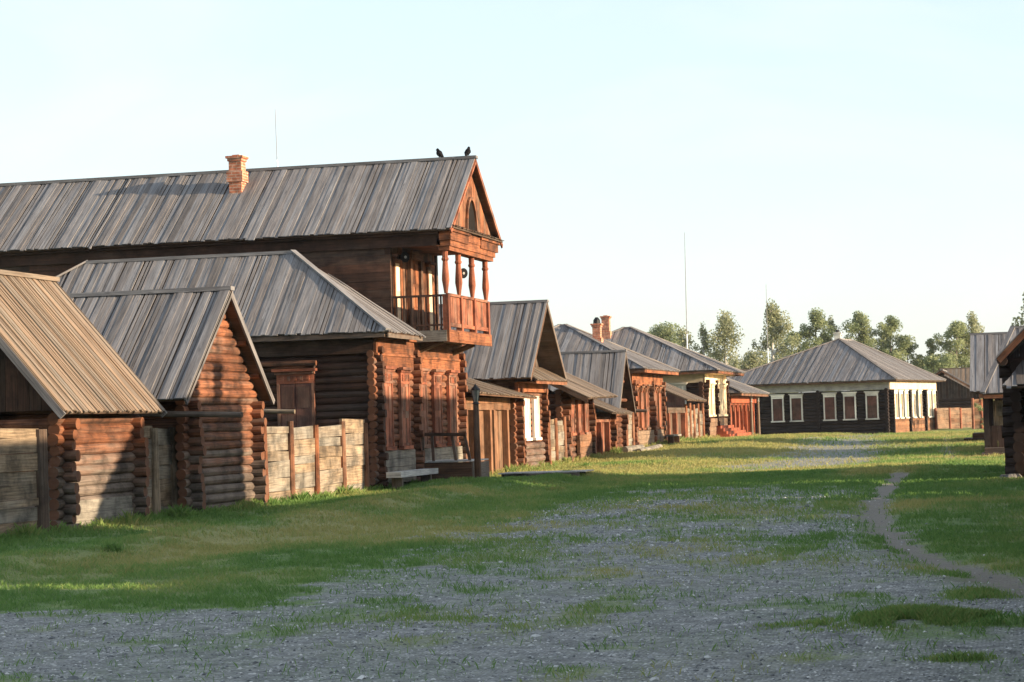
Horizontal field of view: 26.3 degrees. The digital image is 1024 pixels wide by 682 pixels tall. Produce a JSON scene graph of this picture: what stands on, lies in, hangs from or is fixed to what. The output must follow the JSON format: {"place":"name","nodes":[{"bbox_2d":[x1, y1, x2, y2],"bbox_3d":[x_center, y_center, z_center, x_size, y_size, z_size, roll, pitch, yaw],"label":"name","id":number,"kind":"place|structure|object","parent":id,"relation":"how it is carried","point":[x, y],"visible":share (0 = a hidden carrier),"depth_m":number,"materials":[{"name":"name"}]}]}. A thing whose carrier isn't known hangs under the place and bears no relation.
{"place":"outdoors","nodes":[
{"label":"outdoors","id":0,"kind":"place"},
{"bbox_2d":[263,409,295,413],"bbox_3d":[-6.078,1.566,48.934,2.604,0.191,0.110,-2,-2,13],"label":"wooden gutter","id":1,"kind":"object","parent":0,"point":[281,411],"visible":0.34,"depth_m":48.67,"materials":[{"name":"grey wood"}]},
{"bbox_2d":[0,427,1023,681],"bbox_3d":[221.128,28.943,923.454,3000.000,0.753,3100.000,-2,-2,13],"label":"ground","id":2,"kind":"structure","parent":0,"point":[720,655],"depth_m":19.05,"materials":[{"name":"grey gravel"}]},
{"bbox_2d":[0,428,49,534],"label":"plank fence","id":3,"kind":"object","parent":2,"relation":"on","point":[32,486],"visible":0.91,"depth_m":36.61,"materials":[{"name":"grey wood"}]},
{"bbox_2d":[0,269,166,529],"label":"log shed","id":4,"kind":"structure","parent":2,"relation":"on","point":[61,358],"depth_m":39.40,"materials":[{"name":"brown wood"}]},
{"bbox_2d":[0,286,274,514],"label":"log barn","id":5,"kind":"structure","parent":2,"relation":"on","point":[184,349],"depth_m":44.98,"materials":[{"name":"brown wood"}]},
{"bbox_2d":[139,411,242,417],"bbox_3d":[-6.986,1.433,42.983,3.604,0.244,0.124,-2,-2,13],"label":"wooden gutter","id":6,"kind":"object","parent":5,"relation":"attached to","point":[202,414],"visible":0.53,"depth_m":42.74,"materials":[{"name":"brown wood"}]},
{"bbox_2d":[143,426,178,515],"bbox_3d":[-6.973,2.652,42.841,0.216,2.003,1.912,-2,-2,17],"label":"plank fence","id":7,"kind":"object","parent":2,"relation":"on","point":[163,488],"visible":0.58,"depth_m":43.19,"materials":[{"name":"grey wood"}]},
{"bbox_2d":[0,154,503,491],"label":"two storey house","id":8,"kind":"structure","parent":2,"relation":"on","point":[331,292],"depth_m":59.45,"materials":[{"name":"brown wood"}]},
{"bbox_2d":[275,111,277,166],"bbox_3d":[-6.687,-5.725,62.364,0.056,1.751,0.041,-3,-3,36],"label":"lightning mast","id":9,"kind":"object","parent":8,"relation":"on","point":[276,138],"visible":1,"depth_m":62.35,"materials":[{"name":"grey metal"}]},
{"bbox_2d":[271,368,317,439],"bbox_3d":[-5.495,1.661,55.684,1.160,1.910,0.240,-2,-2,13],"label":"window","id":10,"kind":"structure","parent":8,"relation":"in","point":[300,397],"depth_m":55.70,"materials":[{"name":"red wood"}]},
{"bbox_2d":[384,366,396,450],"bbox_3d":[-3.138,1.715,55.961,0.190,2.140,0.970,-2,-2,13],"label":"window","id":11,"kind":"structure","parent":8,"relation":"in","point":[388,385],"depth_m":56.04,"materials":[{"name":"red wood"}]},
{"bbox_2d":[392,254,401,320],"bbox_3d":[-3.065,-1.306,59.459,0.200,2.070,0.750,-2,-2,13],"label":"window","id":12,"kind":"structure","parent":8,"relation":"in","point":[397,291],"depth_m":59.41,"materials":[{"name":"white wood"}]},
{"bbox_2d":[397,252,409,262],"bbox_3d":[-2.959,-2.253,59.154,0.300,0.292,0.305,0,-3,-40],"label":"horn loudspeaker","id":13,"kind":"object","parent":8,"relation":"attached to","point":[404,257],"visible":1,"depth_m":59.06,"materials":[{"name":"black metal"}]},
{"bbox_2d":[396,367,413,448],"bbox_3d":[-2.775,1.760,57.478,0.190,2.140,0.970,-2,-2,13],"label":"window","id":14,"kind":"structure","parent":8,"relation":"in","point":[404,415],"depth_m":57.34,"materials":[{"name":"red wood"}]},
{"bbox_2d":[406,251,425,330],"bbox_3d":[-2.663,-1.319,61.061,0.200,2.250,1.400,-2,-2,13],"label":"balcony door","id":15,"kind":"structure","parent":8,"relation":"in","point":[414,267],"depth_m":61.07,"materials":[{"name":"orange wood"}]},
{"bbox_2d":[421,368,430,447],"bbox_3d":[-2.379,1.810,59.130,0.190,2.140,0.970,-2,-2,13],"label":"window","id":16,"kind":"structure","parent":8,"relation":"in","point":[424,410],"depth_m":59.28,"materials":[{"name":"red wood"}]},
{"bbox_2d":[425,262,436,329],"bbox_3d":[-2.297,-1.210,62.667,0.200,2.070,0.710,-2,-2,13],"label":"window","id":17,"kind":"structure","parent":8,"relation":"in","point":[429,265],"depth_m":62.55,"materials":[{"name":"white wood"}]},
{"bbox_2d":[430,369,445,446],"bbox_3d":[-2.025,1.854,60.608,0.190,2.140,0.970,-2,-2,13],"label":"window","id":18,"kind":"structure","parent":8,"relation":"in","point":[436,374],"depth_m":60.46,"materials":[{"name":"red wood"}]},
{"bbox_2d":[436,148,443,156],"bbox_3d":[-2.015,-5.242,61.192,0.185,0.280,0.196,-1,-2,-25],"label":"crow","id":19,"kind":"object","parent":8,"relation":"on","point":[439,153],"visible":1,"depth_m":61.14,"materials":[{"name":"black"}]},
{"bbox_2d":[445,370,460,445],"bbox_3d":[-1.653,1.900,62.163,0.190,2.140,0.970,-2,-2,13],"label":"window","id":20,"kind":"structure","parent":8,"relation":"in","point":[451,382],"depth_m":62.02,"materials":[{"name":"red wood"}]},
{"bbox_2d":[461,268,467,277],"bbox_3d":[-1.463,-1.929,62.781,0.300,0.291,0.309,0,-3,-36],"label":"horn loudspeaker","id":21,"kind":"object","parent":8,"relation":"attached to","point":[464,272],"visible":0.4,"depth_m":62.69,"materials":[{"name":"black metal"}]},
{"bbox_2d":[464,146,470,155],"bbox_3d":[-1.232,-5.273,60.993,0.185,0.280,0.196,-1,-2,-8],"label":"crow","id":22,"kind":"object","parent":8,"relation":"on","point":[467,152],"visible":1,"depth_m":60.94,"materials":[{"name":"black"}]},
{"bbox_2d":[263,419,369,498],"bbox_3d":[-4.526,2.855,51.270,0.246,2.059,7.436,-2,-2,13],"label":"plank fence","id":23,"kind":"object","parent":2,"relation":"on","point":[323,442],"visible":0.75,"depth_m":50.95,"materials":[{"name":"beige wood"}]},
{"bbox_2d":[386,468,437,489],"bbox_3d":[-2.529,3.608,56.201,0.380,0.600,3.500,-2,-2,13],"label":"wooden bench","id":24,"kind":"object","parent":2,"relation":"on","point":[398,476],"visible":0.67,"depth_m":55.22,"materials":[{"name":"grey wood"}]},
{"bbox_2d":[422,433,489,479],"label":"porch platform","id":25,"kind":"structure","parent":2,"relation":"on","point":[454,468],"depth_m":58.44,"materials":[{"name":"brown wood"}]},
{"bbox_2d":[346,300,568,466],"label":"gabled house","id":26,"kind":"structure","parent":2,"relation":"on","point":[522,353],"depth_m":71.61,"materials":[{"name":"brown wood"}]},
{"bbox_2d":[523,398,532,440],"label":"window","id":27,"kind":"structure","parent":26,"relation":"in","point":[526,409],"depth_m":71.78,"materials":[{"name":"white paint"}]},
{"bbox_2d":[531,396,541,439],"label":"window","id":28,"kind":"structure","parent":26,"relation":"in","point":[535,402],"depth_m":72.97,"materials":[{"name":"white paint"}]},
{"bbox_2d":[471,384,481,477],"bbox_3d":[-0.926,2.523,57.753,0.240,2.790,0.240,-3,-3,36],"label":"street lamp","id":29,"kind":"object","parent":2,"relation":"on","point":[475,390],"visible":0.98,"depth_m":57.70,"materials":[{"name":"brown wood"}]},
{"bbox_2d":[465,378,537,472],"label":"roofed gate","id":30,"kind":"structure","parent":2,"relation":"on","point":[494,433],"depth_m":67.81,"materials":[{"name":"brown wood"}]},
{"bbox_2d":[498,469,593,476],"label":"boardwalk","id":31,"kind":"structure","parent":2,"relation":"on","point":[531,473],"depth_m":59.55,"materials":[{"name":"grey wood"}]},
{"bbox_2d":[548,417,567,461],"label":"plank fence","id":32,"kind":"object","parent":2,"relation":"on","point":[557,433],"visible":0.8,"depth_m":75.93,"materials":[{"name":"beige wood"}]},
{"bbox_2d":[548,372,617,461],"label":"log cottage","id":33,"kind":"structure","parent":2,"relation":"on","point":[572,401],"depth_m":79.50,"materials":[{"name":"brown wood"}]},
{"bbox_2d":[570,400,576,435],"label":"window","id":34,"kind":"structure","parent":33,"relation":"in","point":[572,417],"depth_m":78.78,"materials":[{"name":"red wood"}]},
{"bbox_2d":[575,400,584,434],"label":"window","id":35,"kind":"structure","parent":33,"relation":"in","point":[578,403],"depth_m":79.81,"materials":[{"name":"red wood"}]},
{"bbox_2d":[582,400,590,434],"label":"window","id":36,"kind":"structure","parent":33,"relation":"in","point":[585,407],"depth_m":80.98,"materials":[{"name":"red wood"}]},
{"bbox_2d":[548,349,635,448],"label":"steep roofed shed","id":37,"kind":"structure","parent":2,"relation":"on","point":[607,370],"depth_m":87.01,"materials":[{"name":"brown wood"}]},
{"bbox_2d":[636,409,646,411],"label":"wooden gutter","id":38,"kind":"object","parent":37,"relation":"attached to","point":[641,410],"visible":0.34,"depth_m":88.72,"materials":[{"name":"grey wood"}]},
{"bbox_2d":[553,389,632,453],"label":"roofed gate","id":39,"kind":"structure","parent":2,"relation":"on","point":[603,441],"depth_m":84.04,"materials":[{"name":"red wood"}]},
{"bbox_2d":[554,317,679,445],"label":"hip roofed house","id":40,"kind":"structure","parent":2,"relation":"on","point":[647,374],"depth_m":93.93,"materials":[{"name":"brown wood"}]},
{"bbox_2d":[636,384,641,429],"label":"window","id":41,"kind":"structure","parent":40,"relation":"in","point":[638,385],"depth_m":91.59,"materials":[{"name":"orange wood"}]},
{"bbox_2d":[639,384,646,429],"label":"window","id":42,"kind":"structure","parent":40,"relation":"in","point":[641,389],"depth_m":92.44,"materials":[{"name":"orange wood"}]},
{"bbox_2d":[644,384,651,429],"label":"window","id":43,"kind":"structure","parent":40,"relation":"in","point":[646,390],"depth_m":93.62,"materials":[{"name":"orange wood"}]},
{"bbox_2d":[655,385,659,428],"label":"window","id":44,"kind":"structure","parent":40,"relation":"in","point":[656,386],"depth_m":96.03,"materials":[{"name":"orange wood"}]},
{"bbox_2d":[657,385,664,428],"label":"window","id":45,"kind":"structure","parent":40,"relation":"in","point":[659,395],"depth_m":96.81,"materials":[{"name":"orange wood"}]},
{"bbox_2d":[627,412,634,445],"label":"plank fence","id":46,"kind":"object","parent":2,"relation":"on","point":[631,435],"visible":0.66,"depth_m":90.02,"materials":[{"name":"beige wood"}]},
{"bbox_2d":[621,444,662,452],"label":"fallen log","id":47,"kind":"object","parent":2,"relation":"on","point":[640,447],"visible":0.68,"depth_m":87.13,"materials":[{"name":"grey wood"}]},
{"bbox_2d":[600,315,745,436],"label":"cream trimmed house","id":48,"kind":"structure","parent":2,"relation":"on","point":[702,376],"depth_m":112.39,"materials":[{"name":"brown wood"}]},
{"bbox_2d":[707,382,712,416],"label":"window","id":49,"kind":"structure","parent":48,"relation":"in","point":[710,411],"depth_m":111.81,"materials":[{"name":"beige paint"}]},
{"bbox_2d":[711,383,716,416],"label":"window","id":50,"kind":"structure","parent":48,"relation":"in","point":[712,385],"depth_m":112.85,"materials":[{"name":"beige paint"}]},
{"bbox_2d":[718,383,721,415],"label":"window","id":51,"kind":"structure","parent":48,"relation":"in","point":[719,384],"depth_m":115.10,"materials":[{"name":"beige paint"}]},
{"bbox_2d":[720,383,724,415],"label":"window","id":52,"kind":"structure","parent":48,"relation":"in","point":[721,386],"depth_m":115.98,"materials":[{"name":"beige paint"}]},
{"bbox_2d":[723,383,727,415],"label":"window","id":53,"kind":"structure","parent":48,"relation":"in","point":[724,387],"depth_m":117.17,"materials":[{"name":"beige paint"}]},
{"bbox_2d":[666,434,681,443],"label":"wooden bench","id":54,"kind":"object","parent":2,"relation":"on","point":[672,438],"visible":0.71,"depth_m":96.40,"materials":[{"name":"grey wood"}]},
{"bbox_2d":[647,321,720,360],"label":"leafy tree","id":55,"kind":"object","parent":2,"relation":"on","point":[665,332],"visible":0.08,"depth_m":229.00,"materials":[{"name":"green plant"}]},
{"bbox_2d":[665,383,706,438],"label":"roofed gate","id":56,"kind":"structure","parent":2,"relation":"on","point":[676,421],"depth_m":101.28,"materials":[{"name":"brown wood"}]},
{"bbox_2d":[684,232,687,348],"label":"lightning mast","id":57,"kind":"object","parent":2,"relation":"on","point":[686,304],"visible":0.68,"depth_m":120.66,"materials":[{"name":"grey metal"}]},
{"bbox_2d":[676,325,697,351],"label":"birch tree","id":58,"kind":"object","parent":2,"relation":"on","point":[682,337],"visible":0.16,"depth_m":189.75,"materials":[{"name":"green plant"}]},
{"bbox_2d":[684,403,704,438],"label":"plank fence","id":59,"kind":"object","parent":2,"relation":"on","point":[695,423],"visible":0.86,"depth_m":106.57,"materials":[{"name":"orange wood"}]},
{"bbox_2d":[694,321,716,359],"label":"birch tree","id":60,"kind":"object","parent":2,"relation":"on","point":[702,335],"visible":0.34,"depth_m":191.47,"materials":[{"name":"green plant"}]},
{"bbox_2d":[701,309,744,365],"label":"birch tree","id":61,"kind":"object","parent":2,"relation":"on","point":[727,332],"visible":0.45,"depth_m":189.64,"materials":[{"name":"green plant"}]},
{"bbox_2d":[716,425,750,436],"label":"wooden steps","id":62,"kind":"structure","parent":2,"relation":"on","point":[726,430],"depth_m":115.03,"materials":[{"name":"red paint"}]},
{"bbox_2d":[730,354,740,368],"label":"leafy tree","id":63,"kind":"object","parent":2,"relation":"on","point":[735,363],"visible":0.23,"depth_m":178.54,"materials":[{"name":"green plant"}]},
{"bbox_2d":[726,377,769,431],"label":"red porch house","id":64,"kind":"structure","parent":2,"relation":"on","point":[740,394],"depth_m":124.50,"materials":[{"name":"paint"}]},
{"bbox_2d":[729,348,770,393],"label":"leafy tree","id":65,"kind":"object","parent":2,"relation":"on","point":[755,358],"visible":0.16,"depth_m":186.24,"materials":[{"name":"green plant"}]},
{"bbox_2d":[749,396,753,434],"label":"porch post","id":66,"kind":"object","parent":2,"relation":"on","point":[751,419],"visible":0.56,"depth_m":126.73,"materials":[{"name":"wood"}]},
{"bbox_2d":[756,396,760,434],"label":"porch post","id":67,"kind":"object","parent":2,"relation":"on","point":[758,419],"visible":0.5,"depth_m":128.84,"materials":[{"name":"wood"}]},
{"bbox_2d":[766,293,768,362],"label":"lightning mast","id":68,"kind":"object","parent":2,"relation":"on","point":[767,331],"visible":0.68,"depth_m":150.60,"materials":[{"name":"grey metal"}]},
{"bbox_2d":[744,297,802,392],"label":"birch tree","id":69,"kind":"object","parent":2,"relation":"on","point":[775,320],"visible":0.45,"depth_m":189.76,"materials":[{"name":"green plant"}]},
{"bbox_2d":[765,331,809,392],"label":"leafy tree","id":70,"kind":"object","parent":2,"relation":"on","point":[792,334],"visible":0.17,"depth_m":229.14,"materials":[{"name":"green plant"}]},
{"bbox_2d":[795,307,836,391],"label":"leafy tree","id":71,"kind":"object","parent":2,"relation":"on","point":[818,321],"visible":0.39,"depth_m":229.48,"materials":[{"name":"green plant"}]},
{"bbox_2d":[821,315,842,340],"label":"birch tree","id":72,"kind":"object","parent":2,"relation":"on","point":[831,322],"visible":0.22,"depth_m":231.42,"materials":[{"name":"green plant"}]},
{"bbox_2d":[727,330,946,434],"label":"white framed house","id":73,"kind":"structure","parent":2,"relation":"on","point":[904,400],"depth_m":140.77,"materials":[{"name":"black wood"}]},
{"bbox_2d":[770,394,784,422],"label":"window","id":74,"kind":"structure","parent":73,"relation":"in","point":[777,400],"depth_m":141.13,"materials":[{"name":"white paint"}]},
{"bbox_2d":[788,393,803,421],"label":"window","id":75,"kind":"structure","parent":73,"relation":"in","point":[796,400],"depth_m":140.61,"materials":[{"name":"white paint"}]},
{"bbox_2d":[822,392,837,420],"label":"window","id":76,"kind":"structure","parent":73,"relation":"in","point":[829,399],"depth_m":139.72,"materials":[{"name":"white paint"}]},
{"bbox_2d":[841,392,856,419],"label":"window","id":77,"kind":"structure","parent":73,"relation":"in","point":[849,403],"depth_m":139.18,"materials":[{"name":"white paint"}]},
{"bbox_2d":[864,391,879,419],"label":"window","id":78,"kind":"structure","parent":73,"relation":"in","point":[871,397],"depth_m":138.60,"materials":[{"name":"white paint"}]},
{"bbox_2d":[894,390,898,418],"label":"window","id":79,"kind":"structure","parent":73,"relation":"in","point":[896,394],"depth_m":139.45,"materials":[{"name":"white paint"}]},
{"bbox_2d":[897,390,904,418],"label":"window","id":80,"kind":"structure","parent":73,"relation":"in","point":[900,392],"depth_m":140.44,"materials":[{"name":"white paint"}]},
{"bbox_2d":[903,390,909,418],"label":"window","id":81,"kind":"structure","parent":73,"relation":"in","point":[905,393],"depth_m":141.75,"materials":[{"name":"white paint"}]},
{"bbox_2d":[911,390,916,417],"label":"window","id":82,"kind":"structure","parent":73,"relation":"in","point":[913,392],"depth_m":143.70,"materials":[{"name":"white paint"}]},
{"bbox_2d":[916,390,923,417],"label":"window","id":83,"kind":"structure","parent":73,"relation":"in","point":[918,392],"depth_m":145.00,"materials":[{"name":"white paint"}]},
{"bbox_2d":[927,390,932,417],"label":"window","id":84,"kind":"structure","parent":73,"relation":"in","point":[929,411],"depth_m":147.61,"materials":[{"name":"white paint"}]},
{"bbox_2d":[931,390,935,416],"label":"window","id":85,"kind":"structure","parent":73,"relation":"in","point":[933,393],"depth_m":148.70,"materials":[{"name":"white paint"}]},
{"bbox_2d":[841,311,888,390],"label":"leafy tree","id":86,"kind":"object","parent":2,"relation":"on","point":[860,320],"visible":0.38,"depth_m":229.32,"materials":[{"name":"green plant"}]},
{"bbox_2d":[864,315,915,389],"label":"leafy tree","id":87,"kind":"object","parent":2,"relation":"on","point":[887,331],"visible":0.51,"depth_m":229.35,"materials":[{"name":"green plant"}]},
{"bbox_2d":[888,342,931,370],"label":"leafy tree","id":88,"kind":"object","parent":2,"relation":"on","point":[909,350],"visible":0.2,"depth_m":231.48,"materials":[{"name":"green plant"}]},
{"bbox_2d":[917,338,939,387],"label":"leafy tree","id":89,"kind":"object","parent":2,"relation":"on","point":[930,343],"visible":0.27,"depth_m":229.95,"materials":[{"name":"green plant"}]},
{"bbox_2d":[923,355,954,373],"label":"leafy tree","id":90,"kind":"object","parent":2,"relation":"on","point":[932,362],"visible":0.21,"depth_m":196.42,"materials":[{"name":"green plant"}]},
{"bbox_2d":[916,320,971,368],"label":"leafy tree","id":91,"kind":"object","parent":2,"relation":"on","point":[956,330],"visible":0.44,"depth_m":229.22,"materials":[{"name":"green plant"}]},
{"bbox_2d":[934,407,971,429],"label":"plank fence","id":92,"kind":"object","parent":2,"relation":"on","point":[962,417],"visible":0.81,"depth_m":149.91,"materials":[{"name":"red wood"}]},
{"bbox_2d":[939,367,969,389],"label":"roof","id":93,"kind":"structure","parent":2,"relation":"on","point":[963,373],"depth_m":179.60,"materials":[{"name":"grey wood"}]},
{"bbox_2d":[935,369,979,425],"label":"dark barn","id":94,"kind":"structure","parent":2,"relation":"on","point":[953,398],"depth_m":165.28,"materials":[{"name":"brown wood"}]},
{"bbox_2d":[954,311,984,366],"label":"birch tree","id":95,"kind":"object","parent":2,"relation":"on","point":[973,324],"visible":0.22,"depth_m":230.84,"materials":[{"name":"green plant"}]},
{"bbox_2d":[958,432,983,441],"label":"wooden steps","id":96,"kind":"structure","parent":2,"relation":"on","point":[976,436],"depth_m":90.51,"materials":[{"name":"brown wood"}]},
{"bbox_2d":[971,398,995,428],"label":"plank fence","id":97,"kind":"object","parent":2,"relation":"on","point":[976,420],"visible":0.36,"depth_m":146.77,"materials":[{"name":"red wood"}]},
{"bbox_2d":[973,398,993,429],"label":"leafy tree","id":98,"kind":"object","parent":2,"relation":"on","point":[979,407],"visible":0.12,"depth_m":143.24,"materials":[{"name":"green plant"}]},
{"bbox_2d":[969,332,1006,431],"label":"plank roofed barn","id":99,"kind":"structure","parent":2,"relation":"on","point":[984,349],"depth_m":89.84,"materials":[{"name":"grey wood"}]},
{"bbox_2d":[979,326,1023,455],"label":"porch house","id":100,"kind":"structure","parent":2,"relation":"on","point":[991,389],"depth_m":74.12,"materials":[{"name":"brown wood"}]},
{"bbox_2d":[993,400,1002,430],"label":"window","id":101,"kind":"structure","parent":100,"relation":"in","point":[997,413],"depth_m":75.28,"materials":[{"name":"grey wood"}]},
{"bbox_2d":[995,328,1023,477],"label":"log house","id":102,"kind":"structure","parent":2,"relation":"on","point":[1010,360],"depth_m":50.51,"materials":[{"name":"brown wood"}]},
{"bbox_2d":[1011,292,1023,325],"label":"birch tree","id":103,"kind":"object","parent":2,"relation":"on","point":[1021,321],"visible":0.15,"depth_m":111.32,"materials":[{"name":"green plant"}]},
{"bbox_2d":[0,429,1023,681],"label":"grass","id":104,"kind":"structure","parent":0,"point":[646,475],"depth_m":32.26,"materials":[{"name":"green plant"}]},
{"bbox_2d":[0,0,1023,392],"label":"sky","id":105,"kind":"structure","parent":0,"point":[841,158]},
{"bbox_2d":[665,382,687,407],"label":"window","id":106,"kind":"structure","parent":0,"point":[673,401],"depth_m":110.80,"materials":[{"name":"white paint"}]}
]}

